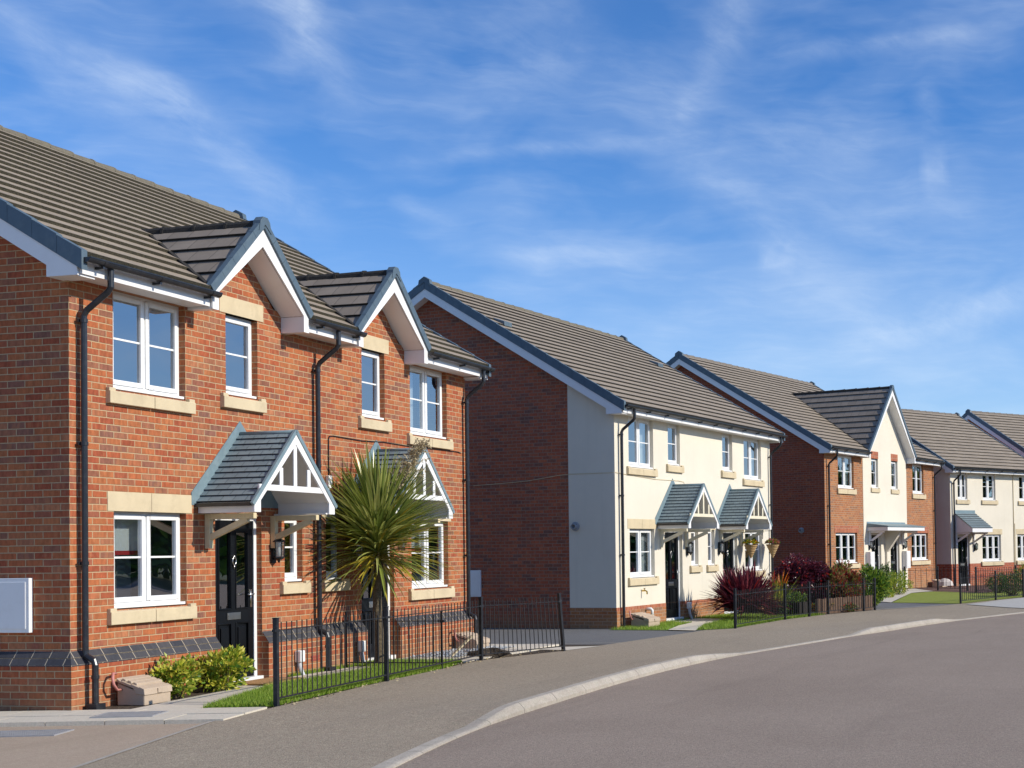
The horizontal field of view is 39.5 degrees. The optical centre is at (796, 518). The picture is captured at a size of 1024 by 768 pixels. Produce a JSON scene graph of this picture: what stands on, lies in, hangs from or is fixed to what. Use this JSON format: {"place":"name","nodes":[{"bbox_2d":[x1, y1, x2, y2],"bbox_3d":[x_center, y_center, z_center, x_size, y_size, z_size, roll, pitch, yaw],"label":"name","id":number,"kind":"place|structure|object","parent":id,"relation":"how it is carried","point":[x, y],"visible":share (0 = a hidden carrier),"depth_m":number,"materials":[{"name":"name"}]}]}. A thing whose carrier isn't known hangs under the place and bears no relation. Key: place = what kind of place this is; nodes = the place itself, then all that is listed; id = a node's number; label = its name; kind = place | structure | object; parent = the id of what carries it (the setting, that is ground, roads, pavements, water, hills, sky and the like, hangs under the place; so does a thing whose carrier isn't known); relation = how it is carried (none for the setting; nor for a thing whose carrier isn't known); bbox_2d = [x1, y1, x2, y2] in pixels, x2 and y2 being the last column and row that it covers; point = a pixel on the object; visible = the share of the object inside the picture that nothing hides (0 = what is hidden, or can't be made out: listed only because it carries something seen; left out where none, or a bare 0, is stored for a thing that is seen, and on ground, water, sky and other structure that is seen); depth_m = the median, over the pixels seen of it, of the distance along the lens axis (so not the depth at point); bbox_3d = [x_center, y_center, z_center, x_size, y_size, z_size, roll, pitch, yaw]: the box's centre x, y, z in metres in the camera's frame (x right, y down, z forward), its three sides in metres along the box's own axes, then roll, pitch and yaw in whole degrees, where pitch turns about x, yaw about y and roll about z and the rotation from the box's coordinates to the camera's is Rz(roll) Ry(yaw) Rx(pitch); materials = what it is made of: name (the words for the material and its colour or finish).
{"place":"outdoors","nodes":[
{"label":"outdoors","id":0,"kind":"place"},
{"bbox_2d":[0,724,198,767],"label":"side driveway","id":1,"kind":"structure","parent":0,"point":[77,745],"depth_m":12.37,"materials":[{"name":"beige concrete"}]},
{"bbox_2d":[0,729,73,736],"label":"drain cover","id":2,"kind":"object","parent":1,"relation":"on","point":[27,733],"visible":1,"depth_m":13.10,"materials":[{"name":"grey metal"}]},
{"bbox_2d":[70,721,212,767],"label":"pavement edging","id":3,"kind":"object","parent":1,"relation":"on","point":[109,755],"visible":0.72,"depth_m":11.94,"materials":[{"name":"concrete"}]},
{"bbox_2d":[0,667,369,726],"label":"garden path","id":4,"kind":"structure","parent":0,"point":[190,710],"depth_m":14.18,"materials":[{"name":"grey concrete"}]},
{"bbox_2d":[89,711,167,717],"bbox_3d":[-6.869,2.028,14.143,0.620,0.030,0.420,-1,-1,-4],"label":"drain cover","id":5,"kind":"object","parent":4,"relation":"on","point":[129,714],"visible":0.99,"depth_m":14.12,"materials":[{"name":"grey metal"}]},
{"bbox_2d":[102,688,229,709],"bbox_3d":[-7.171,2.079,15.765,0.560,0.001,2.460,-1,-1,13],"label":"flower bed","id":6,"kind":"object","parent":4,"relation":"on","point":[193,694],"visible":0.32,"depth_m":15.27,"materials":[{"name":"soil"}]},
{"bbox_2d":[111,672,171,705],"bbox_3d":[-7.324,1.884,15.320,0.412,0.373,0.580,-1,-1,13],"label":"ground meter box","id":7,"kind":"object","parent":6,"relation":"on","point":[141,690],"visible":1,"depth_m":15.20,"materials":[{"name":"beige plastic"}]},
{"bbox_2d":[148,652,205,698],"bbox_3d":[-7.184,1.850,15.886,0.611,0.615,0.562,0,-1,-36],"label":"variegated shrub","id":8,"kind":"object","parent":6,"relation":"on","point":[179,674],"visible":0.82,"depth_m":15.82,"materials":[{"name":"yellow plant"}]},
{"bbox_2d":[193,644,256,692],"bbox_3d":[-7.016,1.852,16.722,0.867,0.645,0.628,-1,-1,-7],"label":"variegated shrub","id":9,"kind":"object","parent":6,"relation":"on","point":[226,666],"visible":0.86,"depth_m":16.62,"materials":[{"name":"yellow plant"}]},
{"bbox_2d":[246,677,301,684],"bbox_3d":[-6.759,2.081,17.568,0.500,0.022,0.840,-1,-1,13],"label":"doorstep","id":10,"kind":"object","parent":4,"relation":"on","point":[269,680],"visible":0.49,"depth_m":17.50,"materials":[{"name":"beige stone"}]},
{"bbox_2d":[203,657,461,707],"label":"lawn","id":11,"kind":"structure","parent":0,"point":[333,692],"depth_m":16.43,"materials":[{"name":"green plant"}]},
{"bbox_2d":[342,611,444,668],"bbox_3d":[-5.743,1.813,19.564,1.600,0.982,0.045,-1,-1,13],"label":"metal railing","id":12,"kind":"object","parent":11,"relation":"on","point":[346,620],"visible":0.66,"depth_m":19.53,"materials":[{"name":"black metal"}]},
{"bbox_2d":[267,645,599,707],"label":"garden soil","id":13,"kind":"structure","parent":0,"point":[534,652],"depth_m":22.52,"materials":[{"name":"brown soil"}]},
{"bbox_2d":[0,125,494,710],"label":"semi detached house","id":14,"kind":"structure","parent":13,"relation":"on","point":[198,397],"depth_m":17.12,"materials":[{"name":"brick"}]},
{"bbox_2d":[106,291,195,413],"bbox_3d":[-7.615,-1.933,16.095,0.217,1.306,1.463,-1,-1,13],"label":"window","id":15,"kind":"structure","parent":14,"relation":"in","point":[143,386],"depth_m":16.11,"materials":[{"name":"white plastic"}]},
{"bbox_2d":[107,491,196,624],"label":"window","id":16,"kind":"structure","parent":14,"relation":"in","point":[132,534],"depth_m":16.07,"materials":[{"name":"white plastic"}]},
{"bbox_2d":[206,519,263,681],"bbox_3d":[-7.210,1.042,17.633,0.165,2.159,0.955,-1,-1,13],"label":"door","id":17,"kind":"structure","parent":14,"relation":"in","point":[235,626],"depth_m":17.76,"materials":[{"name":"black plastic"}]},
{"bbox_2d":[219,295,266,412],"bbox_3d":[-7.224,-2.112,17.780,0.217,1.430,0.910,-1,-1,13],"label":"window","id":18,"kind":"structure","parent":14,"relation":"in","point":[230,305],"depth_m":17.86,"materials":[{"name":"white plastic"}]},
{"bbox_2d":[280,521,310,593],"bbox_3d":[-6.932,0.391,18.809,0.217,1.270,0.650,-1,-1,13],"label":"window","id":19,"kind":"structure","parent":14,"relation":"in","point":[285,588],"depth_m":18.93,"materials":[{"name":"white plastic"}]},
{"bbox_2d":[322,503,350,591],"bbox_3d":[-6.703,0.408,19.782,0.217,1.270,0.650,-1,-1,13],"label":"window","id":20,"kind":"structure","parent":14,"relation":"in","point":[335,586],"depth_m":19.85,"materials":[{"name":"white plastic"}]},
{"bbox_2d":[358,335,391,431],"bbox_3d":[-6.489,-2.058,20.915,0.217,1.430,0.910,-1,-1,13],"label":"window","id":21,"kind":"structure","parent":14,"relation":"in","point":[372,343],"depth_m":21.03,"materials":[{"name":"white plastic"}]},
{"bbox_2d":[361,546,395,661],"bbox_3d":[-6.435,1.098,20.938,0.165,2.159,0.955,-1,-1,13],"label":"door","id":22,"kind":"structure","parent":14,"relation":"in","point":[367,603],"depth_m":20.89,"materials":[{"name":"black plastic"}]},
{"bbox_2d":[407,365,453,449],"bbox_3d":[-6.151,-1.821,22.605,0.337,1.306,1.463,-1,-1,13],"label":"window","id":23,"kind":"structure","parent":14,"relation":"in","point":[434,443],"depth_m":22.61,"materials":[{"name":"white plastic"}]},
{"bbox_2d":[408,519,454,599],"bbox_3d":[-6.107,0.569,22.553,0.325,1.495,1.463,-1,-1,13],"label":"window","id":24,"kind":"structure","parent":14,"relation":"in","point":[442,592],"depth_m":22.59,"materials":[{"name":"white plastic"}]},
{"bbox_2d":[310,436,464,664],"bbox_3d":[-6.091,0.530,20.041,2.653,3.488,2.562,-1,-1,0],"label":"cordyline tree","id":25,"kind":"object","parent":13,"relation":"on","point":[377,526],"visible":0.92,"depth_m":19.80,"materials":[{"name":"green plant"}]},
{"bbox_2d":[467,647,514,657],"bbox_3d":[-4.795,2.104,21.544,0.834,0.161,0.411,-1,-1,0],"label":"flower bed","id":26,"kind":"object","parent":13,"relation":"on","point":[508,654],"visible":0.68,"depth_m":21.44,"materials":[{"name":"soil"}]},
{"bbox_2d":[396,644,558,665],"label":"patio","id":27,"kind":"structure","parent":0,"point":[473,659],"depth_m":22.73,"materials":[{"name":"grey stone"}]},
{"bbox_2d":[410,645,514,656],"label":"pebbles","id":28,"kind":"object","parent":27,"relation":"on","point":[464,649],"visible":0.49,"depth_m":22.18,"materials":[{"name":"grey gravel"}]},
{"bbox_2d":[451,635,471,656],"bbox_3d":[-5.247,1.997,21.525,0.060,0.315,0.408,-2,-2,41],"label":"wooden plank","id":29,"kind":"object","parent":28,"relation":"on","point":[456,650],"visible":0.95,"depth_m":21.50,"materials":[{"name":"beige wood"}]},
{"bbox_2d":[453,630,489,649],"bbox_3d":[-5.485,2.039,23.104,0.441,0.373,0.618,-1,-1,13],"label":"ground meter box","id":30,"kind":"object","parent":27,"relation":"on","point":[458,644],"visible":0.57,"depth_m":22.96,"materials":[{"name":"beige plastic"}]},
{"bbox_2d":[0,0,1023,415],"label":"sky","id":31,"kind":"structure","parent":0,"point":[829,194],"materials":[{"name":"blue"}]},
{"bbox_2d":[77,596,1023,767],"bbox_3d":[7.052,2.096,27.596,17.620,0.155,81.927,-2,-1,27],"label":"pavement","id":32,"kind":"structure","parent":0,"point":[370,726],"depth_m":14.85,"materials":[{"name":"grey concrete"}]},
{"bbox_2d":[272,593,565,706],"bbox_3d":[-4.991,1.723,18.840,0.553,1.146,8.039,-1,-1,13],"label":"metal railing","id":33,"kind":"object","parent":32,"relation":"on","point":[385,617],"visible":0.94,"depth_m":17.73,"materials":[{"name":"black metal"}]},
{"bbox_2d":[285,649,562,704],"bbox_3d":[-4.980,2.092,18.841,0.659,0.039,7.760,-1,-1,12],"label":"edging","id":34,"kind":"object","parent":32,"relation":"on","point":[398,678],"visible":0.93,"depth_m":17.39,"materials":[{"name":"grey concrete"}]},
{"bbox_2d":[733,578,875,628],"bbox_3d":[0.182,2.048,32.926,0.506,1.022,8.203,-1,-1,25],"label":"metal railing","id":35,"kind":"object","parent":32,"relation":"on","point":[828,606],"visible":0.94,"depth_m":32.96,"materials":[{"name":"black metal"}]},
{"bbox_2d":[901,409,1023,585],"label":"terraced house","id":36,"kind":"structure","parent":32,"relation":"on","point":[979,484],"depth_m":58.18,"materials":[{"name":"paint"}]},
{"bbox_2d":[956,473,969,503],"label":"window","id":37,"kind":"structure","parent":36,"relation":"in","point":[961,500],"depth_m":56.81,"materials":[{"name":"white plastic"}]},
{"bbox_2d":[958,536,969,585],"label":"door","id":38,"kind":"structure","parent":36,"relation":"in","point":[962,565],"depth_m":56.80,"materials":[{"name":"black plastic"}]},
{"bbox_2d":[981,474,997,504],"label":"window","id":39,"kind":"structure","parent":36,"relation":"in","point":[991,501],"depth_m":58.15,"materials":[{"name":"white plastic"}]},
{"bbox_2d":[981,529,1003,565],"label":"window","id":40,"kind":"structure","parent":36,"relation":"in","point":[996,532],"depth_m":58.26,"materials":[{"name":"white plastic"}]},
{"bbox_2d":[1016,529,1023,564],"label":"window","id":41,"kind":"structure","parent":36,"relation":"in","point":[1020,532],"depth_m":59.76,"materials":[{"name":"white plastic"}]},
{"bbox_2d":[1018,476,1023,504],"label":"window","id":42,"kind":"structure","parent":36,"relation":"in","point":[1020,499],"depth_m":59.96,"materials":[{"name":"white plastic"}]},
{"bbox_2d":[961,409,1023,456],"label":"roof","id":43,"kind":"structure","parent":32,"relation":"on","point":[1006,429],"depth_m":65.67,"materials":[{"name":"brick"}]},
{"bbox_2d":[969,598,1023,607],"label":"concrete crossing","id":44,"kind":"object","parent":32,"relation":"on","point":[1015,603],"visible":1,"depth_m":39.02,"materials":[{"name":"grey concrete"}]},
{"bbox_2d":[542,646,595,649],"bbox_3d":[-4.001,2.210,23.497,0.873,0.010,1.131,-1,-1,22],"label":"concrete strip","id":45,"kind":"object","parent":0,"point":[568,648],"visible":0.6,"depth_m":23.33,"materials":[{"name":"grey concrete"}]},
{"bbox_2d":[483,628,701,644],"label":"shared driveway","id":46,"kind":"structure","parent":0,"point":[590,636],"depth_m":27.71,"materials":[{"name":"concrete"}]},
{"bbox_2d":[669,618,719,629],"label":"garden path","id":47,"kind":"structure","parent":0,"point":[694,624],"depth_m":30.85,"materials":[{"name":"grey concrete"}]},
{"bbox_2d":[396,613,1023,767],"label":"road","id":48,"kind":"structure","parent":0,"point":[946,695],"depth_m":13.64,"materials":[{"name":"grey asphalt"}]},
{"bbox_2d":[371,612,1023,767],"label":"kerb","id":49,"kind":"structure","parent":48,"relation":"on","point":[516,708],"depth_m":15.88,"materials":[{"name":"concrete"}]},
{"bbox_2d":[612,615,817,629],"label":"lawn","id":50,"kind":"structure","parent":0,"point":[714,624],"depth_m":29.85,"materials":[{"name":"green plant"}]},
{"bbox_2d":[629,611,660,626],"bbox_3d":[-3.370,2.203,30.282,0.499,0.373,0.694,-1,-1,20],"label":"ground meter box","id":51,"kind":"object","parent":50,"relation":"on","point":[641,618],"visible":0.97,"depth_m":30.12,"materials":[{"name":"beige plastic"}]},
{"bbox_2d":[699,561,787,617],"bbox_3d":[-1.254,1.687,32.883,2.280,1.471,2.398,0,-1,-35],"label":"purple cordyline","id":52,"kind":"object","parent":50,"relation":"on","point":[746,579],"visible":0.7,"depth_m":32.53,"materials":[{"name":"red plant"}]},
{"bbox_2d":[764,601,811,615],"bbox_3d":[-0.247,2.284,34.320,1.207,0.420,0.391,-1,-1,9],"label":"bed edging","id":53,"kind":"object","parent":50,"relation":"on","point":[805,603],"visible":0.24,"depth_m":34.20,"materials":[{"name":"brown wood"}]},
{"bbox_2d":[778,591,807,612],"bbox_3d":[-0.109,2.132,34.361,1.069,0.742,0.675,0,-2,-40],"label":"green shrub","id":54,"kind":"object","parent":50,"relation":"on","point":[790,597],"visible":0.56,"depth_m":34.28,"materials":[{"name":"green plant"}]},
{"bbox_2d":[739,610,869,614],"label":"garden soil","id":55,"kind":"structure","parent":0,"point":[822,614],"depth_m":35.81,"materials":[{"name":"brown soil"}]},
{"bbox_2d":[408,277,786,630],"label":"semi detached house","id":56,"kind":"structure","parent":55,"relation":"on","point":[614,480],"depth_m":31.11,"materials":[{"name":"paint"}]},
{"bbox_2d":[626,417,657,476],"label":"window","id":57,"kind":"structure","parent":56,"relation":"in","point":[639,424],"depth_m":31.36,"materials":[{"name":"white plastic"}]},
{"bbox_2d":[627,519,659,585],"bbox_3d":[-3.595,0.763,31.160,0.337,1.490,1.463,-1,-1,20],"label":"window","id":58,"kind":"structure","parent":56,"relation":"in","point":[640,527],"depth_m":31.21,"materials":[{"name":"white plastic"}]},
{"bbox_2d":[665,532,683,620],"bbox_3d":[-2.973,1.345,32.669,0.165,2.159,0.955,-1,-1,20],"label":"door","id":59,"kind":"structure","parent":56,"relation":"in","point":[672,586],"depth_m":32.75,"materials":[{"name":"black plastic"}]},
{"bbox_2d":[666,424,683,472],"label":"window","id":60,"kind":"structure","parent":56,"relation":"in","point":[674,468],"depth_m":32.96,"materials":[{"name":"white plastic"}]},
{"bbox_2d":[689,532,702,572],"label":"window","id":61,"kind":"structure","parent":56,"relation":"in","point":[692,569],"depth_m":33.92,"materials":[{"name":"white plastic"}]},
{"bbox_2d":[706,529,718,571],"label":"window","id":62,"kind":"structure","parent":56,"relation":"in","point":[709,568],"depth_m":34.86,"materials":[{"name":"white plastic"}]},
{"bbox_2d":[721,434,735,478],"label":"window","id":63,"kind":"structure","parent":56,"relation":"in","point":[726,474],"depth_m":36.00,"materials":[{"name":"white plastic"}]},
{"bbox_2d":[723,532,737,613],"bbox_3d":[-1.789,1.393,35.851,0.165,2.159,0.955,-1,-1,20],"label":"door","id":64,"kind":"structure","parent":56,"relation":"in","point":[725,535],"depth_m":36.11,"materials":[{"name":"black plastic"}]},
{"bbox_2d":[742,536,759,557],"bbox_3d":[-1.223,0.675,36.408,0.453,0.770,0.478,0,-1,-37],"label":"hanging basket","id":65,"kind":"object","parent":56,"relation":"attached to","point":[750,548],"visible":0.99,"depth_m":36.30,"materials":[{"name":"wicker"}]},
{"bbox_2d":[742,438,764,486],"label":"window","id":66,"kind":"structure","parent":56,"relation":"in","point":[747,480],"depth_m":37.57,"materials":[{"name":"white plastic"}]},
{"bbox_2d":[745,533,765,576],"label":"window","id":67,"kind":"structure","parent":56,"relation":"in","point":[749,534],"depth_m":37.73,"materials":[{"name":"white plastic"}]},
{"bbox_2d":[762,531,780,557],"bbox_3d":[-0.661,0.696,37.876,0.461,0.770,0.477,0,-1,-20],"label":"hanging basket","id":68,"kind":"object","parent":56,"relation":"attached to","point":[772,548],"visible":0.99,"depth_m":37.78,"materials":[{"name":"wicker"}]},
{"bbox_2d":[769,570,787,590],"bbox_3d":[-0.531,1.680,36.040,0.687,0.678,0.371,-1,-1,0],"label":"red flame plant","id":69,"kind":"object","parent":55,"relation":"on","point":[778,580],"visible":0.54,"depth_m":36.01,"materials":[{"name":"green plant"}]},
{"bbox_2d":[772,572,797,601],"bbox_3d":[-0.435,1.847,35.876,1.459,1.029,1.748,-2,-1,27],"label":"tall grass plant","id":70,"kind":"object","parent":55,"relation":"on","point":[779,582],"depth_m":35.80,"materials":[{"name":"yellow plant"}]},
{"bbox_2d":[768,553,834,603],"bbox_3d":[0.157,1.757,36.825,1.805,1.677,1.652,0,-1,-20],"label":"purple maple","id":71,"kind":"object","parent":55,"relation":"on","point":[803,572],"visible":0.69,"depth_m":36.47,"materials":[{"name":"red plant"}]},
{"bbox_2d":[817,558,866,597],"bbox_3d":[1.210,1.790,36.981,1.459,1.494,1.282,0,-1,-27],"label":"bronze shrub","id":72,"kind":"object","parent":55,"relation":"on","point":[839,573],"visible":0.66,"depth_m":36.66,"materials":[{"name":"brown plant"}]},
{"bbox_2d":[815,595,872,613],"bbox_3d":[1.252,2.272,35.837,0.080,0.461,2.734,-2,-1,35],"label":"bed edging","id":73,"kind":"object","parent":55,"relation":"on","point":[857,603],"visible":0.41,"depth_m":35.66,"materials":[{"name":"brown wood"}]},
{"bbox_2d":[843,601,859,611],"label":"red bedding plants","id":74,"kind":"object","parent":55,"relation":"on","point":[850,607],"visible":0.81,"depth_m":35.82,"materials":[{"name":"green plant"}]},
{"bbox_2d":[880,589,928,601],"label":"garden path","id":75,"kind":"structure","parent":0,"point":[894,598],"depth_m":44.12,"materials":[{"name":"grey concrete"}]},
{"bbox_2d":[871,578,896,596],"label":"yellow shrub","id":76,"kind":"object","parent":75,"relation":"on","point":[892,593],"visible":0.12,"depth_m":43.07,"materials":[{"name":"green plant"}]},
{"bbox_2d":[887,570,912,594],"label":"yellow shrub","id":77,"kind":"object","parent":75,"relation":"on","point":[900,580],"visible":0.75,"depth_m":44.71,"materials":[{"name":"green plant"}]},
{"bbox_2d":[873,602,951,609],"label":"shared driveway","id":78,"kind":"structure","parent":0,"point":[883,605],"depth_m":39.27,"materials":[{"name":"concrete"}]},
{"bbox_2d":[857,563,891,607],"bbox_3d":[2.044,1.872,37.853,1.236,1.337,0.988,-1,-1,-16],"label":"green shrub","id":79,"kind":"object","parent":78,"relation":"on","point":[869,573],"visible":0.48,"depth_m":37.76,"materials":[{"name":"green plant"}]},
{"bbox_2d":[892,590,1021,603],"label":"lawn","id":80,"kind":"structure","parent":0,"point":[936,597],"depth_m":42.58,"materials":[{"name":"green plant"}]},
{"bbox_2d":[959,569,1023,603],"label":"metal railing","id":81,"kind":"object","parent":80,"relation":"on","point":[995,585],"visible":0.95,"depth_m":40.95,"materials":[{"name":"black metal"}]},
{"bbox_2d":[984,571,1013,592],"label":"round clipped shrub","id":82,"kind":"object","parent":80,"relation":"on","point":[999,590],"visible":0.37,"depth_m":44.82,"materials":[{"name":"green plant"}]},
{"bbox_2d":[997,571,1021,595],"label":"round clipped shrub","id":83,"kind":"object","parent":80,"relation":"on","point":[1014,591],"visible":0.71,"depth_m":42.94,"materials":[{"name":"green plant"}]},
{"bbox_2d":[898,585,1017,592],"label":"mulch bed","id":84,"kind":"object","parent":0,"point":[945,589],"visible":0.29,"depth_m":48.60,"materials":[{"name":"brown soil"}]},
{"bbox_2d":[903,566,968,590],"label":"metal railing","id":85,"kind":"object","parent":84,"relation":"on","point":[938,570],"visible":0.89,"depth_m":47.54,"materials":[{"name":"black metal"}]},
{"bbox_2d":[931,578,946,586],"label":"ground meter box","id":86,"kind":"object","parent":84,"relation":"on","point":[934,582],"visible":0.32,"depth_m":54.37,"materials":[{"name":"beige plastic"}]},
{"bbox_2d":[939,578,952,585],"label":"pale rock","id":87,"kind":"object","parent":84,"relation":"on","point":[944,582],"visible":0.86,"depth_m":53.39,"materials":[{"name":"stone"}]},
{"bbox_2d":[974,565,1022,592],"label":"metal railing","id":88,"kind":"object","parent":84,"relation":"on","point":[975,571],"visible":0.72,"depth_m":45.35,"materials":[{"name":"black metal"}]},
{"bbox_2d":[1011,563,1023,587],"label":"border shrub","id":89,"kind":"object","parent":84,"relation":"on","point":[1020,570],"visible":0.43,"depth_m":45.86,"materials":[{"name":"green plant"}]},
{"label":"side garden","id":90,"kind":"structure","parent":0,"visible":0},
{"bbox_2d":[666,351,945,588],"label":"semi detached house","id":91,"kind":"structure","parent":90,"relation":"on","point":[853,478],"depth_m":49.17,"materials":[{"name":"brick"}]},
{"bbox_2d":[837,455,856,494],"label":"window","id":92,"kind":"structure","parent":91,"relation":"in","point":[844,489],"depth_m":47.86,"materials":[{"name":"white plastic"}]},
{"bbox_2d":[834,526,860,567],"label":"window","id":93,"kind":"structure","parent":91,"relation":"in","point":[839,530],"depth_m":47.86,"materials":[{"name":"white plastic"}]},
{"bbox_2d":[871,451,879,492],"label":"window","id":94,"kind":"structure","parent":91,"relation":"in","point":[874,455],"depth_m":50.08,"materials":[{"name":"white plastic"}]},
{"bbox_2d":[871,533,879,569],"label":"door","id":95,"kind":"structure","parent":91,"relation":"in","point":[877,564],"depth_m":50.19,"materials":[{"name":"black plastic"}]},
{"bbox_2d":[891,540,897,583],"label":"door","id":96,"kind":"structure","parent":91,"relation":"in","point":[895,562],"depth_m":51.74,"materials":[{"name":"black plastic"}]},
{"bbox_2d":[891,454,899,493],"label":"window","id":97,"kind":"structure","parent":91,"relation":"in","point":[894,457],"depth_m":51.73,"materials":[{"name":"white plastic"}]},
{"bbox_2d":[912,464,925,498],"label":"window","id":98,"kind":"structure","parent":91,"relation":"in","point":[915,493],"depth_m":53.82,"materials":[{"name":"white plastic"}]},
{"bbox_2d":[911,527,930,564],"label":"window","id":99,"kind":"structure","parent":91,"relation":"in","point":[914,561],"depth_m":54.04,"materials":[{"name":"white plastic"}]},
{"bbox_2d":[877,563,895,582],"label":"dark shrub","id":100,"kind":"object","parent":90,"relation":"on","point":[885,569],"visible":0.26,"depth_m":46.15,"materials":[{"name":"green plant"}]}
]}

